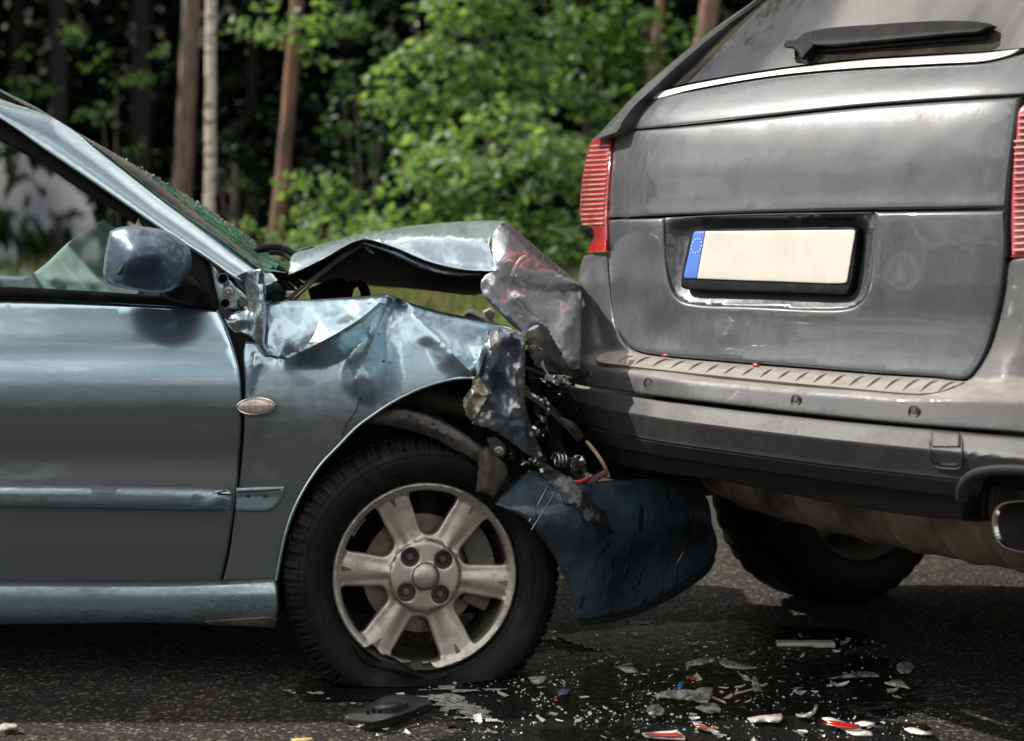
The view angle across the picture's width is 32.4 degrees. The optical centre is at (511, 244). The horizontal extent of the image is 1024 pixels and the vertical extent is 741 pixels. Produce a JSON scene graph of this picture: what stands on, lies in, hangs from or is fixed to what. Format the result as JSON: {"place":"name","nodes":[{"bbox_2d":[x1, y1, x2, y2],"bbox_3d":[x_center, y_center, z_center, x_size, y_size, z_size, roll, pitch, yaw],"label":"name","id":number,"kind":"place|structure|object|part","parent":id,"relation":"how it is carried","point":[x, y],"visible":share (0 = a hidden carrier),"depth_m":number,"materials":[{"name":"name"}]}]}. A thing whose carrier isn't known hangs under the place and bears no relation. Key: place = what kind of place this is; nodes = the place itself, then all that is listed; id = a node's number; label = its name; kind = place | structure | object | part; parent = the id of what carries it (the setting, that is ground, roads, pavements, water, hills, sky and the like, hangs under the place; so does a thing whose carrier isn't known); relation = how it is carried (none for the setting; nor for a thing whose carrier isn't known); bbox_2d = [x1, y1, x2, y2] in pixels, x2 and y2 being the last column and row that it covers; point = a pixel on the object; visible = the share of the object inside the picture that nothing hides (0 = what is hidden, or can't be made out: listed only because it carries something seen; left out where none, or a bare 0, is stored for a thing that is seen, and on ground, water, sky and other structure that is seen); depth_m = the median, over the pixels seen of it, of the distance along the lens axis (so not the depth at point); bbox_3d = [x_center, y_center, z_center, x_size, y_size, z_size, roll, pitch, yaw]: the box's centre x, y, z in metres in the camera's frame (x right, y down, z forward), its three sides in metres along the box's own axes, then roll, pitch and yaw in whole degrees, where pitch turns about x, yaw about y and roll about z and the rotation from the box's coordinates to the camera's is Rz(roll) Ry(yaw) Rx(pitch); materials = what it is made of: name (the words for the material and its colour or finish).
{"place":"outdoors","nodes":[
{"label":"outdoors","id":0,"kind":"place"},
{"bbox_2d":[0,0,666,376],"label":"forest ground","id":1,"kind":"structure","parent":0,"point":[200,44],"depth_m":37.29,"materials":[{"name":"green plant"}]},
{"bbox_2d":[0,0,18,58],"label":"dark tree","id":2,"kind":"object","parent":1,"relation":"on","point":[5,49],"visible":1,"depth_m":22.55,"materials":[{"name":"green plant"}]},
{"bbox_2d":[0,0,103,269],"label":"dark tree","id":3,"kind":"object","parent":1,"relation":"on","point":[15,232],"visible":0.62,"depth_m":24.40,"materials":[{"name":"brown plant"}]},
{"bbox_2d":[40,0,67,261],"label":"dark tree","id":4,"kind":"object","parent":1,"relation":"on","point":[57,232],"visible":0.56,"depth_m":22.40,"materials":[{"name":"brown plant"}]},
{"bbox_2d":[0,19,181,227],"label":"hanging branch tree","id":5,"kind":"object","parent":1,"relation":"on","point":[76,33],"visible":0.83,"depth_m":17.03,"materials":[{"name":"green plant"}]},
{"bbox_2d":[0,0,226,249],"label":"dark tree","id":6,"kind":"object","parent":1,"relation":"on","point":[38,10],"visible":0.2,"depth_m":28.46,"materials":[{"name":"green plant"}]},
{"bbox_2d":[81,0,260,241],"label":"dark tree","id":7,"kind":"object","parent":1,"relation":"on","point":[251,77],"visible":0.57,"depth_m":24.92,"materials":[{"name":"brown plant"}]},
{"bbox_2d":[172,0,199,197],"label":"pine tree","id":8,"kind":"object","parent":1,"relation":"on","point":[184,142],"visible":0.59,"depth_m":16.92,"materials":[{"name":"brown plant"}]},
{"bbox_2d":[128,0,274,225],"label":"dark tree","id":9,"kind":"object","parent":1,"relation":"on","point":[140,105],"visible":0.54,"depth_m":23.39,"materials":[{"name":"brown plant"}]},
{"bbox_2d":[203,0,215,212],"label":"birch tree","id":10,"kind":"object","parent":1,"relation":"on","point":[210,128],"visible":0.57,"depth_m":16.16,"materials":[{"name":"white plant"}]},
{"bbox_2d":[30,0,395,227],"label":"dark tree","id":11,"kind":"object","parent":1,"relation":"on","point":[165,16],"visible":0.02,"depth_m":30.04,"materials":[{"name":"green plant"}]},
{"bbox_2d":[153,135,305,240],"bbox_3d":[-2.774,-0.335,17.843,1.205,1.626,2.545,0,0,-33],"label":"shrub","id":12,"kind":"object","parent":1,"relation":"on","point":[227,215],"visible":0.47,"depth_m":17.75,"materials":[{"name":"green plant"}]},
{"bbox_2d":[223,164,259,227],"bbox_3d":[-2.755,-0.135,17.592,0.440,1.326,0.385,0,0,-32],"label":"sapling tree","id":13,"kind":"object","parent":1,"relation":"on","point":[236,184],"visible":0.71,"depth_m":17.48,"materials":[{"name":"brown plant"}]},
{"bbox_2d":[0,244,580,386],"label":"grass","id":14,"kind":"structure","parent":1,"relation":"on","point":[438,301],"depth_m":12.59,"materials":[{"name":"green plant"}]},
{"bbox_2d":[220,0,373,271],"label":"pine tree","id":15,"kind":"object","parent":1,"relation":"on","point":[295,39],"visible":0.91,"depth_m":15.34,"materials":[{"name":"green plant"}]},
{"bbox_2d":[230,212,422,298],"bbox_3d":[-1.388,0.175,12.597,1.774,0.814,0.814,0,0,8],"label":"shrub","id":16,"kind":"object","parent":1,"relation":"on","point":[300,245],"visible":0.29,"depth_m":12.59,"materials":[{"name":"green plant"}]},
{"bbox_2d":[271,168,392,284],"bbox_3d":[-1.379,-0.049,13.988,0.777,1.128,1.246,0,0,-35],"label":"shrub","id":17,"kind":"object","parent":1,"relation":"on","point":[320,217],"visible":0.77,"depth_m":14.18,"materials":[{"name":"green plant"}]},
{"bbox_2d":[288,0,408,240],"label":"dark tree","id":18,"kind":"object","parent":1,"relation":"on","point":[341,46],"visible":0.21,"depth_m":24.92,"materials":[{"name":"brown plant"}]},
{"bbox_2d":[291,0,455,233],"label":"leafy shrub","id":19,"kind":"object","parent":1,"relation":"on","point":[345,126],"visible":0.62,"depth_m":15.97,"materials":[{"name":"green plant"}]},
{"bbox_2d":[0,0,752,267],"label":"dark undergrowth","id":20,"kind":"object","parent":1,"relation":"on","point":[311,151],"visible":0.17,"depth_m":25.54,"materials":[{"name":"green plant"}]},
{"bbox_2d":[227,0,566,232],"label":"dark tree","id":21,"kind":"object","parent":1,"relation":"on","point":[403,24],"visible":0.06,"depth_m":29.13,"materials":[{"name":"green plant"}]},
{"bbox_2d":[347,0,600,269],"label":"young maple","id":22,"kind":"object","parent":1,"relation":"on","point":[542,56],"visible":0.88,"depth_m":14.43,"materials":[{"name":"green plant"}]},
{"bbox_2d":[361,92,594,270],"bbox_3d":[-0.077,-0.318,13.354,1.867,1.708,1.626,0,0,33],"label":"leafy shrub","id":23,"kind":"object","parent":1,"relation":"on","point":[470,202],"visible":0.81,"depth_m":13.16,"materials":[{"name":"green plant"}]},
{"bbox_2d":[489,210,606,277],"bbox_3d":[0.173,0.159,12.850,1.094,0.815,1.017,0,0,0],"label":"shrub","id":24,"kind":"object","parent":1,"relation":"on","point":[562,256],"visible":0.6,"depth_m":12.70,"materials":[{"name":"green plant"}]},
{"bbox_2d":[408,0,732,225],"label":"dark tree","id":25,"kind":"object","parent":1,"relation":"on","point":[556,119],"visible":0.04,"depth_m":29.93,"materials":[{"name":"green plant"}]},
{"bbox_2d":[583,3,600,253],"bbox_3d":[1.205,-5.239,24.821,6.496,11.477,6.515,0,0,0],"label":"dark tree","id":26,"kind":"object","parent":1,"relation":"on","point":[593,125],"visible":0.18,"depth_m":23.91,"materials":[{"name":"green plant"}]},
{"bbox_2d":[519,0,710,253],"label":"leafy shrub","id":27,"kind":"object","parent":1,"relation":"on","point":[604,55],"visible":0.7,"depth_m":15.41,"materials":[{"name":"green plant"}]},
{"bbox_2d":[647,0,664,81],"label":"pine tree","id":28,"kind":"object","parent":1,"relation":"on","point":[657,32],"visible":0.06,"depth_m":17.96,"materials":[{"name":"brown plant"}]},
{"bbox_2d":[606,3,734,122],"bbox_3d":[4.061,-5.396,29.150,7.383,11.269,6.701,0,0,0],"label":"dark tree","id":29,"kind":"object","parent":1,"relation":"on","point":[728,7],"visible":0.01,"depth_m":28.27,"materials":[{"name":"green plant"}]},
{"bbox_2d":[693,0,720,43],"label":"pine tree","id":30,"kind":"object","parent":1,"relation":"on","point":[708,13],"visible":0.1,"depth_m":16.92,"materials":[{"name":"brown plant"}]},
{"bbox_2d":[0,472,1023,740],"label":"road","id":31,"kind":"structure","parent":0,"point":[950,630],"depth_m":4.08,"materials":[{"name":"grey asphalt"}]},
{"bbox_2d":[0,723,17,731],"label":"lamp cover fragment","id":32,"kind":"object","parent":31,"relation":"on","point":[3,727],"visible":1,"depth_m":3.50,"materials":[{"name":"white plastic"}]},
{"bbox_2d":[291,737,313,740],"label":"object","id":33,"kind":"object","parent":31,"relation":"on","point":[304,739],"visible":1,"depth_m":3.42,"materials":[{"name":"yellow"}]},
{"bbox_2d":[283,690,328,698],"bbox_3d":[-0.433,0.963,3.776,0.133,0.001,0.047,0,0,32],"label":"white scuff","id":34,"kind":"object","parent":31,"relation":"on","point":[319,692],"visible":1,"depth_m":3.78,"materials":[{"name":"grey"}]},
{"bbox_2d":[0,89,716,686],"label":"crashed car","id":35,"kind":"object","parent":31,"relation":"on","point":[206,417],"visible":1,"depth_m":3.90,"materials":[{"name":"paint"}]},
{"bbox_3d":[-1.644,-0.228,4.130,2.058,0.639,0.132,0,0,6],"label":"window frame","id":36,"kind":"part","parent":35,"relation":"part of","materials":[{"name":"black plastic"}]},
{"bbox_3d":[-1.125,0.440,3.926,1.054,0.640,0.111,0,0,0],"label":"door panel","id":37,"kind":"part","parent":35,"relation":"part of","materials":[{"name":"paint"}]},
{"bbox_3d":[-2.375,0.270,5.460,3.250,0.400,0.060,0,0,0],"label":"far door","id":38,"kind":"part","parent":35,"relation":"part of","materials":[{"name":"paint"}]},
{"bbox_2d":[344,694,431,730],"bbox_3d":[-0.251,0.955,3.613,0.138,0.035,0.268,0,0,27],"label":"black mirror cover","id":39,"kind":"object","parent":31,"relation":"on","point":[383,712],"visible":1,"depth_m":3.57,"materials":[{"name":"plastic"}]},
{"bbox_2d":[395,685,501,717],"bbox_3d":[-0.091,0.963,3.733,0.223,0.001,0.248,0,0,-34],"label":"white scuff","id":40,"kind":"object","parent":31,"relation":"on","point":[454,698],"visible":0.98,"depth_m":3.72,"materials":[{"name":"grey"}]},
{"bbox_2d":[439,709,502,721],"bbox_3d":[-0.071,0.962,3.599,0.081,0.001,0.155,0,0,-42],"label":"white scuff","id":41,"kind":"object","parent":31,"relation":"on","point":[481,711],"visible":1,"depth_m":3.62,"materials":[{"name":"grey"}]},
{"bbox_2d":[296,620,940,740],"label":"spilled liquid","id":42,"kind":"object","parent":31,"relation":"on","point":[600,685],"visible":0.9,"depth_m":3.82,"materials":[{"name":"black liquid"}]},
{"bbox_2d":[473,713,481,722],"bbox_3d":[-0.070,0.959,3.558,0.016,0.012,0.032,0,0,-8],"label":"glass shard","id":43,"kind":"object","parent":42,"relation":"on","point":[477,718],"visible":1,"depth_m":3.56,"materials":[{"name":"white glass"}]},
{"bbox_2d":[497,689,508,696],"bbox_3d":[-0.022,0.958,3.757,0.033,0.012,0.010,0,0,45],"label":"glass shard","id":44,"kind":"object","parent":42,"relation":"on","point":[502,694],"visible":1,"depth_m":3.76,"materials":[{"name":"glass"}]},
{"bbox_2d":[528,676,546,684],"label":"lamp cover fragment","id":45,"kind":"object","parent":42,"relation":"on","point":[533,679],"visible":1,"depth_m":3.85,"materials":[{"name":"clear plastic"}]},
{"bbox_2d":[536,714,544,721],"bbox_3d":[0.060,0.959,3.558,0.012,0.010,0.030,0,0,-27],"label":"glass shard","id":46,"kind":"object","parent":42,"relation":"on","point":[540,719],"visible":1,"depth_m":3.56,"materials":[{"name":"white glass"}]},
{"bbox_2d":[558,688,570,694],"bbox_3d":[0.110,0.961,3.780,0.023,0.005,0.047,0,0,14],"label":"blue lens piece","id":47,"kind":"object","parent":42,"relation":"on","point":[562,691],"visible":1,"depth_m":3.78,"materials":[{"name":"blue plastic"}]},
{"bbox_2d":[616,665,638,672],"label":"lamp cover fragment","id":48,"kind":"object","parent":42,"relation":"on","point":[628,669],"visible":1,"depth_m":3.96,"materials":[{"name":"clear plastic"}]},
{"bbox_2d":[645,704,664,715],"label":"lamp cover fragment","id":49,"kind":"object","parent":42,"relation":"on","point":[652,710],"visible":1,"depth_m":3.56,"materials":[{"name":"clear plastic"}]},
{"bbox_2d":[642,730,684,739],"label":"red lens fragment","id":50,"kind":"object","parent":42,"relation":"on","point":[675,735],"visible":1,"depth_m":3.42,"materials":[{"name":"plastic"}]},
{"bbox_2d":[678,681,683,690],"bbox_3d":[0.360,0.945,3.766,0.011,0.006,0.063,0,0,10],"label":"blue scrap","id":51,"kind":"object","parent":42,"relation":"on","point":[680,684],"visible":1,"depth_m":3.76,"materials":[{"name":"plastic"}]},
{"bbox_2d":[654,687,712,702],"bbox_3d":[0.371,0.947,3.710,0.121,0.018,0.140,0,0,21],"label":"lamp cover fragment","id":52,"kind":"object","parent":42,"relation":"on","point":[702,695],"visible":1,"depth_m":3.70,"materials":[{"name":"clear plastic"}]},
{"bbox_2d":[685,675,697,679],"bbox_3d":[0.398,0.962,3.906,0.034,0.005,0.032,0,0,43],"label":"red crumb","id":53,"kind":"object","parent":42,"relation":"on","point":[691,677],"visible":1,"depth_m":3.90,"materials":[{"name":"plastic"}]},
{"bbox_2d":[693,673,701,680],"bbox_3d":[0.411,0.960,3.900,0.015,0.008,0.028,-13,22,-8],"label":"glass shard","id":54,"kind":"object","parent":42,"relation":"on","point":[699,678],"visible":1,"depth_m":3.90,"materials":[{"name":"glass"}]},
{"bbox_2d":[685,656,715,669],"bbox_3d":[0.413,0.951,3.988,0.046,0.014,0.176,0,0,31],"label":"lamp cover fragment","id":55,"kind":"object","parent":42,"relation":"on","point":[702,661],"visible":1,"depth_m":4.00,"materials":[{"name":"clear plastic"}]},
{"bbox_2d":[692,721,719,732],"bbox_3d":[0.376,0.958,3.496,0.031,0.009,0.090,0,0,-26],"label":"red lens fragment","id":56,"kind":"object","parent":42,"relation":"on","point":[696,724],"visible":1,"depth_m":3.48,"materials":[{"name":"plastic"}]},
{"bbox_2d":[695,703,720,713],"bbox_3d":[0.405,0.959,3.634,0.054,0.010,0.079,0,0,0],"label":"lamp cover fragment","id":57,"kind":"object","parent":42,"relation":"on","point":[711,708],"visible":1,"depth_m":3.63,"materials":[{"name":"grey plastic"}]},
{"bbox_2d":[711,696,725,703],"bbox_3d":[0.435,0.961,3.708,0.008,0.007,0.043,0,0,-33],"label":"thin stick","id":58,"kind":"object","parent":42,"relation":"on","point":[718,699],"visible":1,"depth_m":3.70,"materials":[{"name":"brown wood"}]},
{"bbox_2d":[718,659,757,669],"bbox_3d":[0.504,0.957,4.003,0.056,0.010,0.109,0,0,-31],"label":"lamp cover fragment","id":59,"kind":"object","parent":42,"relation":"on","point":[725,663],"visible":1,"depth_m":4.00,"materials":[{"name":"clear plastic"}]},
{"bbox_2d":[737,671,748,679],"bbox_3d":[0.512,0.959,3.907,0.031,0.010,0.019,10,21,16],"label":"glass shard","id":60,"kind":"object","parent":42,"relation":"on","point":[746,677],"visible":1,"depth_m":3.91,"materials":[{"name":"glass"}]},
{"bbox_2d":[734,688,752,694],"bbox_3d":[0.498,0.959,3.776,0.055,0.010,0.009,0,0,-28],"label":"thin stick","id":61,"kind":"object","parent":42,"relation":"on","point":[747,690],"visible":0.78,"depth_m":3.77,"materials":[{"name":"brown wood"}]},
{"bbox_2d":[752,676,761,691],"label":"lamp cover fragment","id":62,"kind":"object","parent":42,"relation":"on","point":[755,686],"visible":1,"depth_m":3.72,"materials":[{"name":"grey plastic"}]},
{"bbox_2d":[747,713,782,722],"bbox_3d":[0.514,0.959,3.557,0.076,0.009,0.077,0,0,0],"label":"lamp cover fragment","id":63,"kind":"object","parent":42,"relation":"on","point":[775,718],"visible":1,"depth_m":3.55,"materials":[{"name":"white plastic"}]},
{"bbox_2d":[792,730,807,733],"bbox_3d":[0.565,0.959,3.466,0.033,0.010,0.012,0,0,-13],"label":"glass shard","id":64,"kind":"object","parent":42,"relation":"on","point":[801,731],"visible":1,"depth_m":3.46,"materials":[{"name":"white glass"}]},
{"bbox_2d":[795,691,806,694],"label":"glass shard","id":65,"kind":"object","parent":42,"relation":"on","point":[800,692],"visible":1,"depth_m":3.77,"materials":[{"name":"grey glass"}]},
{"bbox_2d":[776,640,834,646],"bbox_3d":[0.708,0.964,4.245,0.140,0.012,0.030,0,0,0],"label":"white plastic strip","id":66,"kind":"object","parent":42,"relation":"on","point":[822,643],"visible":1,"depth_m":4.23,"materials":[{"name":"white plastic"}]},
{"bbox_2d":[796,705,817,717],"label":"lamp cover fragment","id":67,"kind":"object","parent":42,"relation":"on","point":[809,714],"visible":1,"depth_m":3.58,"materials":[{"name":"white plastic"}]},
{"bbox_2d":[822,717,861,730],"bbox_3d":[0.649,0.959,3.514,0.055,0.010,0.110,0,0,-32],"label":"red lens fragment","id":68,"kind":"object","parent":42,"relation":"on","point":[837,723],"visible":1,"depth_m":3.49,"materials":[{"name":"plastic"}]},
{"bbox_2d":[828,671,879,678],"bbox_3d":[0.757,0.958,3.904,0.130,0.010,0.048,0,0,-19],"label":"lamp cover fragment","id":69,"kind":"object","parent":42,"relation":"on","point":[862,674],"visible":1,"depth_m":3.92,"materials":[{"name":"grey plastic"}]},
{"bbox_2d":[846,730,872,735],"bbox_3d":[0.687,0.962,3.465,0.042,0.005,0.045,0,0,-32],"label":"white backing piece","id":70,"kind":"object","parent":42,"relation":"on","point":[861,733],"visible":1,"depth_m":3.46,"materials":[{"name":"white plastic"}]},
{"bbox_2d":[854,721,875,726],"bbox_3d":[0.708,0.962,3.528,0.037,0.006,0.037,0,0,-43],"label":"white backing piece","id":71,"kind":"object","parent":42,"relation":"on","point":[864,723],"visible":0.97,"depth_m":3.52,"materials":[{"name":"white plastic"}]},
{"bbox_2d":[887,687,898,692],"bbox_3d":[0.820,0.961,3.790,0.030,0.007,0.016,-18,8,34],"label":"glass shard","id":72,"kind":"object","parent":42,"relation":"on","point":[893,689],"visible":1,"depth_m":3.79,"materials":[{"name":"glass"}]},
{"bbox_2d":[884,679,908,688],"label":"lamp cover fragment","id":73,"kind":"object","parent":42,"relation":"on","point":[898,683],"visible":1,"depth_m":3.83,"materials":[{"name":"plastic"}]},
{"bbox_2d":[904,727,932,734],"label":"lamp cover fragment","id":74,"kind":"object","parent":42,"relation":"on","point":[912,730],"visible":1,"depth_m":3.47,"materials":[{"name":"white plastic"}]},
{"bbox_2d":[375,634,951,740],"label":"glass crumbs","id":75,"kind":"object","parent":31,"relation":"on","point":[597,720],"visible":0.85,"depth_m":3.68,"materials":[{"name":"glass"}]},
{"bbox_2d":[549,0,1023,603],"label":"grey estate car","id":76,"kind":"object","parent":31,"relation":"on","point":[813,210],"visible":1,"depth_m":3.66,"materials":[{"name":"paint"}]},
{"bbox_3d":[0.787,-0.564,3.934,0.341,0.365,1.276,0,0,-31],"label":"rear window","id":77,"kind":"part","parent":76,"relation":"part of","materials":[{"name":"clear glass"}]},
{"bbox_2d":[835,681,848,685],"bbox_3d":[0.718,0.958,3.837,0.031,0.013,0.016,0,0,23],"label":"glass shard","id":78,"kind":"object","parent":31,"relation":"on","point":[842,683],"visible":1,"depth_m":3.84,"materials":[{"name":"glass"}]},
{"bbox_2d":[897,661,913,673],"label":"lamp cover fragment","id":79,"kind":"object","parent":31,"relation":"on","point":[905,667],"visible":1,"depth_m":3.96,"materials":[{"name":"clear plastic"}]}
]}

